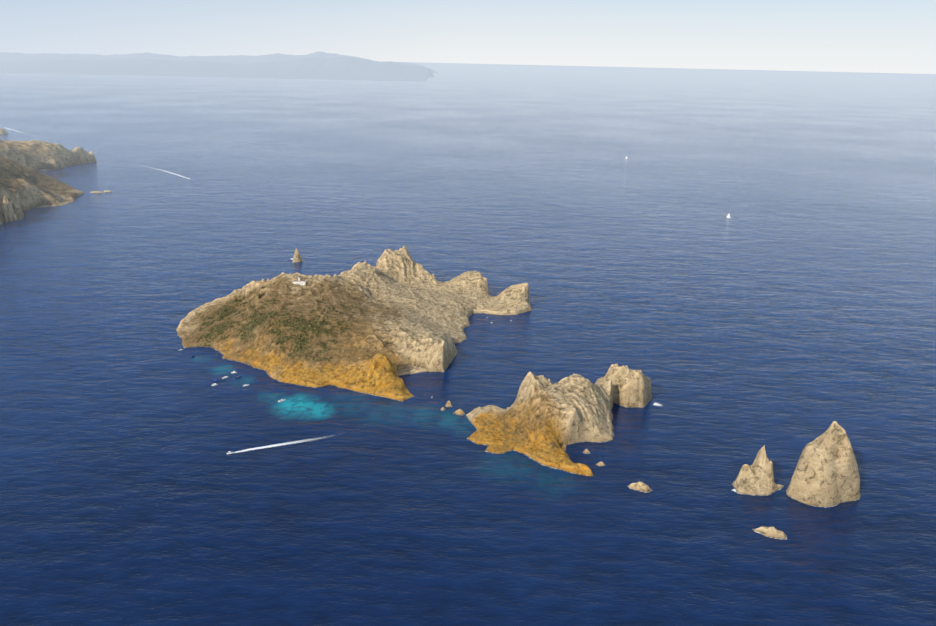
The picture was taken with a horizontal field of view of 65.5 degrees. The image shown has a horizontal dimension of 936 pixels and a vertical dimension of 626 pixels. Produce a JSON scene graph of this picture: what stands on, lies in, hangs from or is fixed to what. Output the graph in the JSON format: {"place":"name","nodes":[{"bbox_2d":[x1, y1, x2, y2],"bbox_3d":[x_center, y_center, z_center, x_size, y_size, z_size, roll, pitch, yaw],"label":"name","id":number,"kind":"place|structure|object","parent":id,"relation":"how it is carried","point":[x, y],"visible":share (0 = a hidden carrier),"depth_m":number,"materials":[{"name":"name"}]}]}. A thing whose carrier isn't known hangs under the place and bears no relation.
{"place":"outdoors","nodes":[
{"label":"outdoors","id":0,"kind":"place"},
{"bbox_2d":[0,140,96,224],"bbox_3d":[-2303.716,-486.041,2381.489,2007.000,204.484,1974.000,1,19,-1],"label":"rocky headland","id":1,"kind":"structure","parent":0,"point":[26,185],"depth_m":2548.97,"materials":[{"name":"beige stone"}]},
{"bbox_2d":[0,57,433,81],"bbox_3d":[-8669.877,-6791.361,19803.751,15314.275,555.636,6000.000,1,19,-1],"label":"mountains","id":2,"kind":"structure","parent":0,"point":[344,68],"depth_m":18568.49,"materials":[{"name":"blue"}]},
{"bbox_2d":[0,52,437,77],"bbox_3d":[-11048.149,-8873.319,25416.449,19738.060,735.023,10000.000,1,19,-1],"label":"mountains","id":3,"kind":"structure","parent":0,"point":[23,57],"depth_m":24699.31,"materials":[{"name":"blue"}]},
{"bbox_2d":[0,53,935,625],"bbox_3d":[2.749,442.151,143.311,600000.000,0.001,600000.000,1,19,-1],"label":"sea water","id":4,"kind":"structure","parent":0,"point":[786,313],"depth_m":1243.15,"materials":[{"name":"blue liquid"}]},
{"bbox_2d":[0,128,7,134],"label":"islet rock","id":5,"kind":"object","parent":4,"relation":"in","point":[2,131],"visible":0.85,"depth_m":4328.63,"materials":[{"name":"beige stone"}]},
{"bbox_2d":[234,435,338,452],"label":"boat wake","id":6,"kind":"object","parent":4,"relation":"on","point":[270,446],"visible":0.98,"depth_m":922.96,"materials":[{"name":"white liquid"}]},
{"bbox_2d":[292,248,302,262],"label":"rock","id":7,"kind":"object","parent":4,"relation":"in","point":[297,257],"visible":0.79,"depth_m":1752.95,"materials":[{"name":"beige stone"}]},
{"bbox_2d":[176,246,531,400],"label":"island","id":8,"kind":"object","parent":4,"relation":"in","point":[382,325],"visible":0.96,"depth_m":1239.34,"materials":[{"name":"beige stone"}]},
{"bbox_2d":[293,276,305,284],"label":"lighthouse","id":9,"kind":"object","parent":8,"relation":"on","point":[300,282],"visible":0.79,"depth_m":1319.43,"materials":[{"name":"white"}]},
{"bbox_2d":[445,400,452,406],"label":"rock","id":10,"kind":"object","parent":4,"relation":"in","point":[448,404],"visible":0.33,"depth_m":1037.35,"materials":[{"name":"beige stone"}]},
{"bbox_2d":[453,409,464,414],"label":"rock","id":11,"kind":"object","parent":4,"relation":"in","point":[459,412],"visible":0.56,"depth_m":1015.03,"materials":[{"name":"beige stone"}]},
{"bbox_2d":[466,364,651,476],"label":"rocky island","id":12,"kind":"structure","parent":4,"relation":"in","point":[542,420],"depth_m":958.33,"materials":[{"name":"beige stone"}]},
{"bbox_2d":[628,481,651,492],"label":"rock","id":13,"kind":"object","parent":4,"relation":"in","point":[641,486],"visible":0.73,"depth_m":843.13,"materials":[{"name":"beige stone"}]},
{"bbox_2d":[732,445,784,495],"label":"sea stack","id":14,"kind":"object","parent":4,"relation":"in","point":[756,477],"visible":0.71,"depth_m":848.84,"materials":[{"name":"beige stone"}]},
{"bbox_2d":[752,527,786,538],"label":"rock","id":15,"kind":"object","parent":4,"relation":"in","point":[772,532],"visible":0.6,"depth_m":765.52,"materials":[{"name":"beige stone"}]},
{"bbox_2d":[786,421,860,506],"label":"sea stack","id":16,"kind":"object","parent":4,"relation":"in","point":[826,473],"visible":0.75,"depth_m":822.04,"materials":[{"name":"beige stone"}]},
{"bbox_2d":[0,0,935,73],"label":"sky","id":17,"kind":"structure","parent":0,"point":[866,36],"materials":[{"name":"white"}]}
]}

